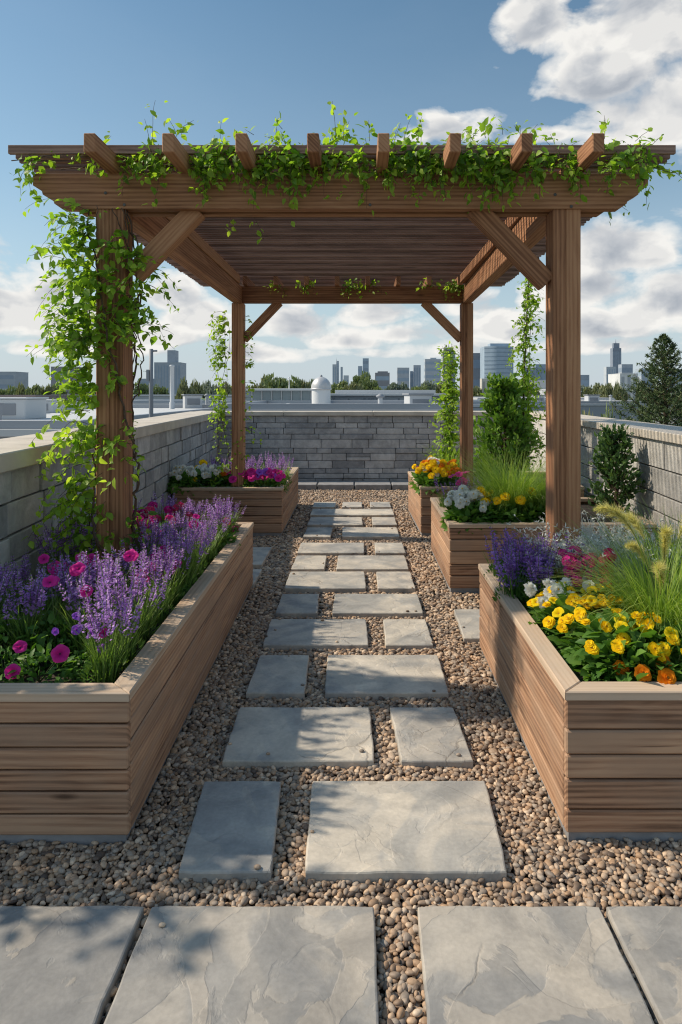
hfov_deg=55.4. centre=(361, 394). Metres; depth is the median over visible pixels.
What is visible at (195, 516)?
petunia plant
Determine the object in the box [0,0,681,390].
sky
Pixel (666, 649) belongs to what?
ranunculus plant
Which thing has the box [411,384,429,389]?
broadleaf tree
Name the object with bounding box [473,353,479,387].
office building
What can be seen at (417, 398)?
roof vent
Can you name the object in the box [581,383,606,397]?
broadleaf tree
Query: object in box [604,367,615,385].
office building
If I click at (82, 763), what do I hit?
wooden planter
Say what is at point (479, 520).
bedding plant
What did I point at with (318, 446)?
parapet wall
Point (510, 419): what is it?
leafy bush
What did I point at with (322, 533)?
stepping stone
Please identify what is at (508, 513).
bedding plant
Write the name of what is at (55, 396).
flat roof building
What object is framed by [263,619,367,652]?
stepping stone
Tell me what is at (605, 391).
broadleaf tree
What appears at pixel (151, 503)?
geranium plant
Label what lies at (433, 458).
bedding plant
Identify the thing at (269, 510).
wooden planter
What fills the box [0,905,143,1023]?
stepping stone
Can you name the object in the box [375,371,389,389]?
office building
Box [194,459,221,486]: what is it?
marigold plant
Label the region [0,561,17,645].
lavender plant
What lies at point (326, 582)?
stepping stone
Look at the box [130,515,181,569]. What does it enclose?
lavender plant
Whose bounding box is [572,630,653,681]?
leafy plant
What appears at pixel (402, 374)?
office building
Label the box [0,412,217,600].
parapet wall
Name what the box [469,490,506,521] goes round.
bedding plant
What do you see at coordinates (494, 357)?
office building
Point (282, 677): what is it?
stepping stone
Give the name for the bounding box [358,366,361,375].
office building
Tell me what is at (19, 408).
air handler
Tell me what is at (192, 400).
roof vent
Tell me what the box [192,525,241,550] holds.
leafy plant
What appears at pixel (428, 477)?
bedding plant
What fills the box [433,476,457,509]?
lavender plant
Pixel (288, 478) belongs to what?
lavender plant
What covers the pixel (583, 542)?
silver plant
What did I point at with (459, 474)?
bedding plant
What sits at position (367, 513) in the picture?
stepping stone
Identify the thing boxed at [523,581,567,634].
mum plant
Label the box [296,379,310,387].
broadleaf tree
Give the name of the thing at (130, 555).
petunia plant
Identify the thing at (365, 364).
office building
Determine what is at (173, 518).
lavender plant
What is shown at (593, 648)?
ranunculus plant
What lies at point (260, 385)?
broadleaf tree
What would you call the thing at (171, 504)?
lavender plant
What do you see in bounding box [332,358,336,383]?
office building
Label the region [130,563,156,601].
plant
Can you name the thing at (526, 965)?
stepping stone
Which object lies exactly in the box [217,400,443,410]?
flat roof building
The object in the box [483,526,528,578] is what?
salvia plant
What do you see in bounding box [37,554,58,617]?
petunia plant
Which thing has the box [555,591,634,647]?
ranunculus plant
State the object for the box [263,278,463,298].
climbing vine
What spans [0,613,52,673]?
leafy plant
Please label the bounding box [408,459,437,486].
bedding plant
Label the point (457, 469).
bedding plant
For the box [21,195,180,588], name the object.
climbing vine
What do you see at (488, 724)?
gravel
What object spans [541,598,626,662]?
ranunculus plant
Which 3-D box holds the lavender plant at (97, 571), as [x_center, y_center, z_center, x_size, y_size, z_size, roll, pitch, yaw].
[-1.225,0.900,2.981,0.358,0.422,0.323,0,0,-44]
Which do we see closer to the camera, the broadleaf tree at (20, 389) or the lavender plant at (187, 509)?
the lavender plant at (187, 509)
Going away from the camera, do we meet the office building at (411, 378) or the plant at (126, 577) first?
the plant at (126, 577)
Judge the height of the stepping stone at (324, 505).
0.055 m
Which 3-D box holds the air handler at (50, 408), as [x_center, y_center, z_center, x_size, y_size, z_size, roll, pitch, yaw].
[-15.663,0.587,32.000,1.484,0.660,1.272,0,0,0]
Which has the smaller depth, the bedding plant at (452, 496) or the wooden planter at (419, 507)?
the bedding plant at (452, 496)
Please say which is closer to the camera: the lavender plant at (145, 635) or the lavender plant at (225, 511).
the lavender plant at (145, 635)
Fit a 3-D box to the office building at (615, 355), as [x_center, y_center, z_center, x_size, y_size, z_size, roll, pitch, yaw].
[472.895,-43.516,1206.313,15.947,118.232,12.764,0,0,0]
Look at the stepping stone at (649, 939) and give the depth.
1.81 m
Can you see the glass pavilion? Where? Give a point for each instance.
(287, 395)
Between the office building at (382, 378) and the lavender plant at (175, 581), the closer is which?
the lavender plant at (175, 581)
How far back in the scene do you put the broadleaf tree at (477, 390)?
258.47 m
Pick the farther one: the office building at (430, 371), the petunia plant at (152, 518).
the office building at (430, 371)
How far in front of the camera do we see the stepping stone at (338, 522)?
7.86 m
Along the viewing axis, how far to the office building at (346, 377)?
1500.00 m
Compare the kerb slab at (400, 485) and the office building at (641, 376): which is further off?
the office building at (641, 376)
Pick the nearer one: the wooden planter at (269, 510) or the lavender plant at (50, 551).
the lavender plant at (50, 551)
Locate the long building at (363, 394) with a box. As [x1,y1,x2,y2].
[331,390,445,402]
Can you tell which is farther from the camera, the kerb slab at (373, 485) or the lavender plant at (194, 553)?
the kerb slab at (373, 485)
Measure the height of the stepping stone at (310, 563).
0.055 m
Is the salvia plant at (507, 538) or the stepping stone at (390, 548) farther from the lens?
the stepping stone at (390, 548)
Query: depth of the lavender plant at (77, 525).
3.97 m
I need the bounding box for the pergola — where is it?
[8,133,675,580]
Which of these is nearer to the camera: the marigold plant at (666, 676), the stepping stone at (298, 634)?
the marigold plant at (666, 676)
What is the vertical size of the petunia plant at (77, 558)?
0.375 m
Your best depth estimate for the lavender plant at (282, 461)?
8.49 m
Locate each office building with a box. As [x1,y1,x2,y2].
[0,372,28,390]
[51,367,81,394]
[138,379,159,386]
[154,350,185,394]
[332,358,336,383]
[337,361,338,383]
[344,375,348,384]
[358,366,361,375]
[363,358,368,375]
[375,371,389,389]
[397,368,408,389]
[410,371,412,389]
[413,365,420,386]
[424,358,440,384]
[442,344,454,387]
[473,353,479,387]
[480,343,512,378]
[480,379,491,393]
[518,380,545,388]
[521,368,535,379]
[535,364,545,379]
[581,375,588,387]
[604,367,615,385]
[608,373,637,400]
[610,340,620,373]
[618,364,632,373]
[636,368,654,388]
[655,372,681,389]
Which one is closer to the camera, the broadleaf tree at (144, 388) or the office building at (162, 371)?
the broadleaf tree at (144, 388)
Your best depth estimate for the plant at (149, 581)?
3.20 m
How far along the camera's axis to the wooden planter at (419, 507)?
7.28 m
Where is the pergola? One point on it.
(398, 247)
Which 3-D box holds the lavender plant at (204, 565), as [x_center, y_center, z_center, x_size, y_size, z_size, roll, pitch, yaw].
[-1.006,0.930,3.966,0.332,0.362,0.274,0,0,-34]
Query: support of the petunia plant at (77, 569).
on the wooden planter at (82, 763)
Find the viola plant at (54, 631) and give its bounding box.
[51,612,104,676]
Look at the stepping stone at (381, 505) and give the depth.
9.06 m
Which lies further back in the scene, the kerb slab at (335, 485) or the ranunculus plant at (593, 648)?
the kerb slab at (335, 485)
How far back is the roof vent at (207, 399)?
43.91 m
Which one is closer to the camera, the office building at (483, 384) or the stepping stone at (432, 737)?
the stepping stone at (432, 737)
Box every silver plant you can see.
[507,512,653,581]
[530,520,681,593]
[539,510,678,558]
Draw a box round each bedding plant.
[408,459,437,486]
[409,455,432,482]
[411,461,448,493]
[414,459,451,495]
[419,457,446,477]
[429,460,457,485]
[439,459,462,485]
[439,484,483,525]
[440,504,486,533]
[441,491,488,530]
[448,471,469,500]
[461,501,505,533]
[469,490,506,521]
[470,486,494,516]
[482,503,519,523]
[494,493,533,522]
[505,487,545,521]
[524,499,545,521]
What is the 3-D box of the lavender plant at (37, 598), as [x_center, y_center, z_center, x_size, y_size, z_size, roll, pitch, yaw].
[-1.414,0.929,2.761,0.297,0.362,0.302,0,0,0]
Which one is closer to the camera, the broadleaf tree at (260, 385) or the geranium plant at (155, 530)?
the geranium plant at (155, 530)
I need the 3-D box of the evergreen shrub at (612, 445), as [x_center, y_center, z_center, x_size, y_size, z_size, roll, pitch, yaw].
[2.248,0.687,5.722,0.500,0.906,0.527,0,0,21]
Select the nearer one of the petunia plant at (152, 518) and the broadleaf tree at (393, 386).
the petunia plant at (152, 518)
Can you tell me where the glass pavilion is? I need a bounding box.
[245,388,311,403]
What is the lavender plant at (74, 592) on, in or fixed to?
in the wooden planter at (82, 763)
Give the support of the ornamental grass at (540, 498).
in the wooden planter at (459, 557)
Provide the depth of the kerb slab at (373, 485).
10.77 m
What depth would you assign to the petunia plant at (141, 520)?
3.94 m
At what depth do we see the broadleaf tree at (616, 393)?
189.32 m
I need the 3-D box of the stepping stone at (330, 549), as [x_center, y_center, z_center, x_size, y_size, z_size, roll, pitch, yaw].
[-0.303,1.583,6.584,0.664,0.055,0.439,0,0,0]
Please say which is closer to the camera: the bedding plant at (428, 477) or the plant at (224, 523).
the plant at (224, 523)
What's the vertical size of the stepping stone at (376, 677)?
0.055 m
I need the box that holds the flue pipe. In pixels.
[169,365,174,408]
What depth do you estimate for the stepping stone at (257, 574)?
5.57 m
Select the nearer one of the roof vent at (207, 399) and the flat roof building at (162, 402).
the roof vent at (207, 399)
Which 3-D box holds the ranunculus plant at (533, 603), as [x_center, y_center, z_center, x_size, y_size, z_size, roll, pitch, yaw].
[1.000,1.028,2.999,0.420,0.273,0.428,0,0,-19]
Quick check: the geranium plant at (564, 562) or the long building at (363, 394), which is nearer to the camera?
the geranium plant at (564, 562)
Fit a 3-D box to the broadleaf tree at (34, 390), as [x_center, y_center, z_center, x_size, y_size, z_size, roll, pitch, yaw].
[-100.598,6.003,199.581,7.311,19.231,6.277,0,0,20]
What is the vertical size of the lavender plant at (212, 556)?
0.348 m
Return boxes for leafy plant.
[0,598,28,634]
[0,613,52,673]
[4,610,82,670]
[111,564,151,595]
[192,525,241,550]
[521,577,557,609]
[557,623,612,672]
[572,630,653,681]
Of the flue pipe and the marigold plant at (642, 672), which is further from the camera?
the flue pipe
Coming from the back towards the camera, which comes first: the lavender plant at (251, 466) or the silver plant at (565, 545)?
the lavender plant at (251, 466)
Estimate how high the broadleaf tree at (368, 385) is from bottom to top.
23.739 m
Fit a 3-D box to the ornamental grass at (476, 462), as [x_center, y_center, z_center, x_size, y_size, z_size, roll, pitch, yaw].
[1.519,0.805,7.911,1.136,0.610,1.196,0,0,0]
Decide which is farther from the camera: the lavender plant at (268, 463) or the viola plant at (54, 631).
the lavender plant at (268, 463)
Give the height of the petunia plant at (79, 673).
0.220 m
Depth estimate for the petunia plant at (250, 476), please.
7.40 m
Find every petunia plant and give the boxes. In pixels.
[0,640,81,682]
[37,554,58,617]
[42,575,73,654]
[47,553,98,601]
[59,562,87,646]
[63,552,89,610]
[73,628,121,682]
[80,585,110,670]
[120,549,149,616]
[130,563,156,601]
[135,515,143,564]
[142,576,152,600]
[145,516,159,549]
[148,545,191,600]
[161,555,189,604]
[189,514,199,550]
[229,470,252,486]
[244,468,265,486]
[253,468,275,486]
[261,468,288,492]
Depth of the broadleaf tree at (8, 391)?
228.22 m
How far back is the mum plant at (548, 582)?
3.09 m
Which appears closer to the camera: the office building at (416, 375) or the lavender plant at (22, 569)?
the lavender plant at (22, 569)
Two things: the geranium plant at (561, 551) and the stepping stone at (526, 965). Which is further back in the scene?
the geranium plant at (561, 551)
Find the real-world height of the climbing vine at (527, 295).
2.545 m
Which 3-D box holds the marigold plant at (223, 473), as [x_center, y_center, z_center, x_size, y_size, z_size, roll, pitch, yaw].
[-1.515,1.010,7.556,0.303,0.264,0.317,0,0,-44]
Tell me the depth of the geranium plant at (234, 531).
4.95 m
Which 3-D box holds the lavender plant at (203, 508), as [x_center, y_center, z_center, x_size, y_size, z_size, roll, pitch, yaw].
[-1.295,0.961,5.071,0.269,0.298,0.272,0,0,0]
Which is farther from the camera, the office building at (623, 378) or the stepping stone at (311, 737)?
the office building at (623, 378)
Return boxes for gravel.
[0,488,681,1023]
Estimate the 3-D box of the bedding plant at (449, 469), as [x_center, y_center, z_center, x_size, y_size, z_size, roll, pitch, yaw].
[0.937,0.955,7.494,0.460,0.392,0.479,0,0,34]
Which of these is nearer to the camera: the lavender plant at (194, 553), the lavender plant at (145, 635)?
the lavender plant at (145, 635)
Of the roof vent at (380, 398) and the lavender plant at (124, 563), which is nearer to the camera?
the lavender plant at (124, 563)
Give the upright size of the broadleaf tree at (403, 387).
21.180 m
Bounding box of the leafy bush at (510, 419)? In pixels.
[473,372,545,475]
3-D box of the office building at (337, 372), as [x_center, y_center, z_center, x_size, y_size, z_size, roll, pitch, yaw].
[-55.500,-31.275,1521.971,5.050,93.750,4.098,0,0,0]
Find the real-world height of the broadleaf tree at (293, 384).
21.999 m
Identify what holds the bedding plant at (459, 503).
in the wooden planter at (459, 557)
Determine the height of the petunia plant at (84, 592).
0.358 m
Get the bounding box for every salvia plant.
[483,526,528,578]
[488,535,527,606]
[494,529,534,593]
[497,528,541,577]
[518,539,559,608]
[521,530,560,582]
[536,529,550,570]
[555,531,588,580]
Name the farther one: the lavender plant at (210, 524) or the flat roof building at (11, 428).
the flat roof building at (11, 428)
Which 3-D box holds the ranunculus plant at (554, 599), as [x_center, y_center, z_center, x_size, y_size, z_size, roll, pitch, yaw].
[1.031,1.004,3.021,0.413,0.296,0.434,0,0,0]
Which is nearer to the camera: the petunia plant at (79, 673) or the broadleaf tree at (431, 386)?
the petunia plant at (79, 673)
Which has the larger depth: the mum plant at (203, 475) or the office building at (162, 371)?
the office building at (162, 371)
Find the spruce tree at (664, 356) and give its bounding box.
[608,333,681,426]
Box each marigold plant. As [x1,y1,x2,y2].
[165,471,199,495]
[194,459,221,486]
[219,470,231,486]
[586,630,671,681]
[600,629,681,683]
[648,626,681,681]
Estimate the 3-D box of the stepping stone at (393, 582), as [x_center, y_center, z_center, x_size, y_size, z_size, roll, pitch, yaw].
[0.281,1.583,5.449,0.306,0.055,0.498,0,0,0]
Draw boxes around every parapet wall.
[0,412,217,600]
[194,411,545,485]
[528,411,681,552]
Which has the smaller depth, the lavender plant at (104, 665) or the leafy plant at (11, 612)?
the lavender plant at (104, 665)
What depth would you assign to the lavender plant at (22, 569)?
3.15 m
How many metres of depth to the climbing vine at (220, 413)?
7.39 m
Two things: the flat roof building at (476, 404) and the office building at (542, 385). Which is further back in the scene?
the office building at (542, 385)
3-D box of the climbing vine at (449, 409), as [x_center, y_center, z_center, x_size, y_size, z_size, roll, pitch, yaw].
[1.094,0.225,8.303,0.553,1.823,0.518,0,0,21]
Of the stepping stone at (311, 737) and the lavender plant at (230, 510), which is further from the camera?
the lavender plant at (230, 510)
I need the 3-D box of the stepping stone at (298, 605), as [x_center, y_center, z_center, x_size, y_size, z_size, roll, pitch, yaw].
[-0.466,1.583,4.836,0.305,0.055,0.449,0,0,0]
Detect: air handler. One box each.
[0,397,48,419]
[46,399,63,412]
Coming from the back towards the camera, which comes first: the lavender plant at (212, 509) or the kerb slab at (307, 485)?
the kerb slab at (307, 485)
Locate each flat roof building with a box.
[0,395,70,400]
[0,405,216,438]
[76,395,231,400]
[133,398,231,404]
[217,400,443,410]
[441,399,545,410]
[459,397,614,399]
[545,400,647,420]
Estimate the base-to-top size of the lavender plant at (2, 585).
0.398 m
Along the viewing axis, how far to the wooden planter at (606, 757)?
2.30 m
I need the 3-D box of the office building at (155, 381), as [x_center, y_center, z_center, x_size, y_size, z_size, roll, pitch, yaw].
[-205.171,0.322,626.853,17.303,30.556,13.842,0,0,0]
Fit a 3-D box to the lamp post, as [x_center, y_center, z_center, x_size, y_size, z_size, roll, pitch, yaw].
[-4.521,0.908,13.994,0.220,3.768,0.107,0,0,0]
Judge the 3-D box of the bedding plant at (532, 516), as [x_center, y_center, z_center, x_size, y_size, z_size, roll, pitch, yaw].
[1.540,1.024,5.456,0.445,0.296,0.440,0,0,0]
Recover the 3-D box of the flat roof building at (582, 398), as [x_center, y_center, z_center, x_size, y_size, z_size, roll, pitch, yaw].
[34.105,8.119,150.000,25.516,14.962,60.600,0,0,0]
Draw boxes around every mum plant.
[167,465,196,491]
[183,463,213,486]
[196,464,229,486]
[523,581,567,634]
[524,577,572,625]
[550,580,594,597]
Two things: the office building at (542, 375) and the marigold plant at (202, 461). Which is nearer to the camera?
the marigold plant at (202, 461)
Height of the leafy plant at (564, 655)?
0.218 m
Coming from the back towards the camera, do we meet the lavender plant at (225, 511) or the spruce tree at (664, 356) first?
the spruce tree at (664, 356)
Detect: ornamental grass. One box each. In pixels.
[412,442,473,467]
[429,437,602,518]
[450,442,509,483]
[494,463,585,520]
[521,497,681,642]
[571,493,681,601]
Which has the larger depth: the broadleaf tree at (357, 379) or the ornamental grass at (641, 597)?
the broadleaf tree at (357, 379)
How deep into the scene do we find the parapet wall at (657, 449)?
5.57 m
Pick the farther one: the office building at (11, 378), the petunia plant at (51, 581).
the office building at (11, 378)
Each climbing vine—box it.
[10,100,681,244]
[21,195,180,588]
[201,310,262,486]
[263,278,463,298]
[425,341,459,461]
[502,278,545,469]
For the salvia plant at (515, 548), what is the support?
in the wooden planter at (606, 757)
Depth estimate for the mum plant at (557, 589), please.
2.99 m
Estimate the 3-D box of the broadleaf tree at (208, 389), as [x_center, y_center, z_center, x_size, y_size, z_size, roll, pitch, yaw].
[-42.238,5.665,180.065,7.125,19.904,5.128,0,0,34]
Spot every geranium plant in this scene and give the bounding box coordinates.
[133,506,154,537]
[139,515,175,549]
[146,501,181,537]
[163,502,193,535]
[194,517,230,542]
[207,519,238,533]
[557,545,587,577]
[562,554,597,593]
[586,548,617,594]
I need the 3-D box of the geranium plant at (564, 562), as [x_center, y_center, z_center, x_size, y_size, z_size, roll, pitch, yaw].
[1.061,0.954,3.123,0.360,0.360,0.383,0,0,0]
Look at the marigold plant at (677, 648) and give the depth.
2.47 m
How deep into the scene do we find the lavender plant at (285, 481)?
7.60 m
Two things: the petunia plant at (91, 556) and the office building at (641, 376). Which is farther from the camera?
the office building at (641, 376)
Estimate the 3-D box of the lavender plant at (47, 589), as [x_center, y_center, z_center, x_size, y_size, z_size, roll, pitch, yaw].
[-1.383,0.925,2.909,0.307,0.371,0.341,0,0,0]
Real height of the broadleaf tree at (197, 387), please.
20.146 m
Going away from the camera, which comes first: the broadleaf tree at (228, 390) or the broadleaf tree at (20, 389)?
the broadleaf tree at (228, 390)
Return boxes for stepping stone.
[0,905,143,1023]
[104,906,378,1023]
[179,781,280,886]
[222,707,373,770]
[246,655,308,700]
[251,569,261,587]
[253,547,271,568]
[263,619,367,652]
[275,594,318,617]
[285,571,365,594]
[291,555,326,571]
[297,543,363,555]
[303,527,332,540]
[305,781,506,888]
[307,517,362,527]
[310,509,393,518]
[312,502,335,508]
[325,655,447,702]
[332,594,422,617]
[336,555,408,573]
[342,502,361,508]
[342,527,399,540]
[370,502,390,508]
[372,517,396,526]
[375,543,405,556]
[376,571,414,593]
[383,619,432,653]
[390,707,472,773]
[418,906,653,1023]
[454,609,479,643]
[606,906,681,1023]
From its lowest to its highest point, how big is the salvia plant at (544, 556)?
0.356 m
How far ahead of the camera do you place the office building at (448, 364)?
640.00 m
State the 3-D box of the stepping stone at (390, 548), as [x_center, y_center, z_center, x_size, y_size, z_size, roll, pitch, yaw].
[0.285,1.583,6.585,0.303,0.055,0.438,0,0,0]
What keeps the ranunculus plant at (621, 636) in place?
in the wooden planter at (606, 757)
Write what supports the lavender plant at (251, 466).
in the wooden planter at (269, 510)
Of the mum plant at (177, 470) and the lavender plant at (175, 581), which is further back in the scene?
the mum plant at (177, 470)
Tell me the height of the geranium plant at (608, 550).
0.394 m
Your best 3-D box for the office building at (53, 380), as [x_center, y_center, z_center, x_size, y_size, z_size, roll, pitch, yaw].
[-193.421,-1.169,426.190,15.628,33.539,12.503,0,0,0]
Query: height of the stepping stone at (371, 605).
0.055 m
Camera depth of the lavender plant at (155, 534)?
3.96 m
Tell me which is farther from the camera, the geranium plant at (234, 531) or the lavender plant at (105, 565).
the geranium plant at (234, 531)
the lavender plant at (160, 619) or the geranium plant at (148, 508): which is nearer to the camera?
the lavender plant at (160, 619)
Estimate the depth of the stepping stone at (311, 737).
2.93 m
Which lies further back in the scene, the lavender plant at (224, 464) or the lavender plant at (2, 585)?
the lavender plant at (224, 464)
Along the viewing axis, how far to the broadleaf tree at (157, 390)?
219.26 m
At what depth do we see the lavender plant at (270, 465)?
7.57 m
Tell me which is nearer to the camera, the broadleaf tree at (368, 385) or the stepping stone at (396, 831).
the stepping stone at (396, 831)
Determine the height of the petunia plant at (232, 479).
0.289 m
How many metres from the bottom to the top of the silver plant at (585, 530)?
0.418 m
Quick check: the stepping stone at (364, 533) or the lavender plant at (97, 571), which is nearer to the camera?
the lavender plant at (97, 571)
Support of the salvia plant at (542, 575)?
in the wooden planter at (606, 757)
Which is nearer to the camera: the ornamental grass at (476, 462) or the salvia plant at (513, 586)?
the salvia plant at (513, 586)
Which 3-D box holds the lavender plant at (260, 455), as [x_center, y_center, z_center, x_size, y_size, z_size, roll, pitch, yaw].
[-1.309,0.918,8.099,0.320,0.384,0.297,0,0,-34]
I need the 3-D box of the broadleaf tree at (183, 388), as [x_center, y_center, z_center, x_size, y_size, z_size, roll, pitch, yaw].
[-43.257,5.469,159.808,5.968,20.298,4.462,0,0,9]
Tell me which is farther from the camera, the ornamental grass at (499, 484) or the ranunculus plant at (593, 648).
the ornamental grass at (499, 484)
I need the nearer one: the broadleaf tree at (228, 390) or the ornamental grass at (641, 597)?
the ornamental grass at (641, 597)
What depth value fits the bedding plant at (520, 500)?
5.34 m
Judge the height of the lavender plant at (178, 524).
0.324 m
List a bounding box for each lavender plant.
[0,550,46,622]
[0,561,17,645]
[0,570,16,652]
[0,570,62,655]
[20,561,78,640]
[33,523,95,590]
[33,554,93,615]
[38,522,86,573]
[53,569,120,660]
[58,549,128,634]
[59,506,95,553]
[66,548,143,623]
[66,557,159,669]
[69,590,150,682]
[108,538,163,596]
[113,560,171,643]
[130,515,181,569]
[133,540,182,624]
[137,521,177,551]
[150,491,177,522]
[150,517,182,545]
[152,535,190,606]
[157,514,213,594]
[167,509,197,541]
[168,518,213,584]
[170,497,204,534]
[176,519,215,576]
[180,500,208,521]
[189,512,231,566]
[197,512,228,554]
[201,497,234,548]
[206,494,243,539]
[214,495,246,529]
[215,458,231,479]
[245,457,258,481]
[245,457,268,486]
[249,452,263,469]
[252,450,271,468]
[261,456,275,486]
[263,460,279,486]
[267,460,291,476]
[272,458,290,488]
[274,455,293,471]
[276,455,297,483]
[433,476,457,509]
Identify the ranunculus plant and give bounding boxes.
[527,581,605,644]
[540,579,606,644]
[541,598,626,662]
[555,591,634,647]
[564,608,665,681]
[573,584,627,609]
[601,611,681,681]
[627,612,681,671]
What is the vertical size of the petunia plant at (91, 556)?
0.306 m
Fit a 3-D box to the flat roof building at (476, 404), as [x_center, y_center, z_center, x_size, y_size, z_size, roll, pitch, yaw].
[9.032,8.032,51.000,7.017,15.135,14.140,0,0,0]
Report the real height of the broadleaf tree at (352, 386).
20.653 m
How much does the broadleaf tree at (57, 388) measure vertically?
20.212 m
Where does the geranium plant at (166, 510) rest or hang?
on the wooden planter at (82, 763)
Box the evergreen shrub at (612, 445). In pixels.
[587,421,646,518]
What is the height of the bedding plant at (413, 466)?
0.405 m
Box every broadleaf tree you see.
[0,385,15,394]
[14,382,26,394]
[25,384,41,394]
[40,383,54,394]
[52,384,66,394]
[134,380,148,394]
[153,384,169,394]
[175,377,196,398]
[189,377,206,397]
[202,379,217,394]
[214,381,231,394]
[245,383,257,387]
[257,374,268,387]
[262,372,288,387]
[287,375,301,387]
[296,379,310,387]
[331,380,347,392]
[343,381,363,389]
[352,371,371,385]
[361,376,377,389]
[385,381,399,389]
[399,382,409,389]
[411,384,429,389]
[422,379,437,389]
[436,382,444,396]
[473,386,483,396]
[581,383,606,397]
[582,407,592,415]
[597,382,622,397]
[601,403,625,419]
[612,379,627,400]
[634,386,653,408]
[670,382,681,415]
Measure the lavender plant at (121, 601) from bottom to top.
0.437 m
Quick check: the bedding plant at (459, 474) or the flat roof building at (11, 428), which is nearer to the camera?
the bedding plant at (459, 474)
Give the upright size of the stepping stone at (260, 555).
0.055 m
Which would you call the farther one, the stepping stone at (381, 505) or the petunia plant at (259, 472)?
the stepping stone at (381, 505)
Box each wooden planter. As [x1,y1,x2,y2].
[0,522,253,845]
[172,467,298,536]
[408,471,584,536]
[430,497,656,592]
[478,564,681,843]
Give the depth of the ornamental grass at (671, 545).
3.41 m
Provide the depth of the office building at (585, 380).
899.94 m
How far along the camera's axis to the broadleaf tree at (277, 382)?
199.33 m
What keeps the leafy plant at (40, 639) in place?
on the wooden planter at (82, 763)
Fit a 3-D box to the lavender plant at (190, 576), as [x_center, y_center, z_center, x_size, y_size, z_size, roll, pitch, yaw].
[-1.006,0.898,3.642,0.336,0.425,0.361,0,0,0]
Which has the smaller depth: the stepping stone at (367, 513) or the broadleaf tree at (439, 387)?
the stepping stone at (367, 513)
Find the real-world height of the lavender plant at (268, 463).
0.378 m
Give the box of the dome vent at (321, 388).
[311,375,331,403]
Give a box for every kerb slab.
[298,481,317,489]
[318,481,353,489]
[355,481,390,489]
[391,481,408,490]
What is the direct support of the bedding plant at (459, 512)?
in the wooden planter at (459, 557)
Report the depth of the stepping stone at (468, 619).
4.40 m
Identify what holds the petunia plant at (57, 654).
in the wooden planter at (82, 763)
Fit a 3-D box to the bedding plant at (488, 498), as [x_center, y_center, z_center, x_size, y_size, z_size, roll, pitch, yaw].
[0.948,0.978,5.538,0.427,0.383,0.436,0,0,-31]
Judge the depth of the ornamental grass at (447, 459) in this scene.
8.07 m
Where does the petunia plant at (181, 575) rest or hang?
in the wooden planter at (82, 763)
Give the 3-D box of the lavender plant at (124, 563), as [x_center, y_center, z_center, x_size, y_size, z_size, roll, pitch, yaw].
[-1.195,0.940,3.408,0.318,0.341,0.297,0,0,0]
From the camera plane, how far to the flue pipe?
39.89 m
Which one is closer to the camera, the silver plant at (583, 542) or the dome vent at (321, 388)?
the silver plant at (583, 542)
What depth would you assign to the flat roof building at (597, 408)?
60.00 m
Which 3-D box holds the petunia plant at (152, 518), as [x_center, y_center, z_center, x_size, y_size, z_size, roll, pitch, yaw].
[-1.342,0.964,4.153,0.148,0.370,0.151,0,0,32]
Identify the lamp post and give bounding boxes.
[146,349,156,416]
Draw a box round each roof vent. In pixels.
[181,394,203,407]
[204,394,209,404]
[376,394,384,403]
[402,393,433,403]
[531,395,545,400]
[584,395,598,400]
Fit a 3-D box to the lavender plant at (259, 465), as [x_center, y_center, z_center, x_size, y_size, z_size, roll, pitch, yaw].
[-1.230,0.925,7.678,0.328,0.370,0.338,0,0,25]
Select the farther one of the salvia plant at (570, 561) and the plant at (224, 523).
the plant at (224, 523)
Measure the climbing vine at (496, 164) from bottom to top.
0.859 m
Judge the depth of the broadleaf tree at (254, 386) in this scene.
219.71 m
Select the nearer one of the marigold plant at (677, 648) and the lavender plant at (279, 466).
the marigold plant at (677, 648)
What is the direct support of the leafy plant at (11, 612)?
in the wooden planter at (82, 763)
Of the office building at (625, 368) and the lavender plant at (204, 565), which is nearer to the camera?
the lavender plant at (204, 565)
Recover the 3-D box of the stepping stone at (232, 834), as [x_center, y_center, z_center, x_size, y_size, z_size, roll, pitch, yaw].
[-0.464,1.583,2.363,0.336,0.055,0.503,0,0,0]
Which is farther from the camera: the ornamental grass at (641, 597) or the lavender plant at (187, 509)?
the lavender plant at (187, 509)
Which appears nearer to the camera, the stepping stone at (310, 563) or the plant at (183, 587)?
the plant at (183, 587)
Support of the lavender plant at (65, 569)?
in the wooden planter at (82, 763)
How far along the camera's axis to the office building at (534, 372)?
600.00 m
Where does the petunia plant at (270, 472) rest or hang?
in the wooden planter at (269, 510)
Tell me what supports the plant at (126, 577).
in the wooden planter at (82, 763)
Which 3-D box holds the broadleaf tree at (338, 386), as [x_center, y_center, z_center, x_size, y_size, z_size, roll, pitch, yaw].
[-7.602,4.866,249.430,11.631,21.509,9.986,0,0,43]
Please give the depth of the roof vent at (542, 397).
63.63 m
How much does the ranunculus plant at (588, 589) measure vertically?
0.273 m
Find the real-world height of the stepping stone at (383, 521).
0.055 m

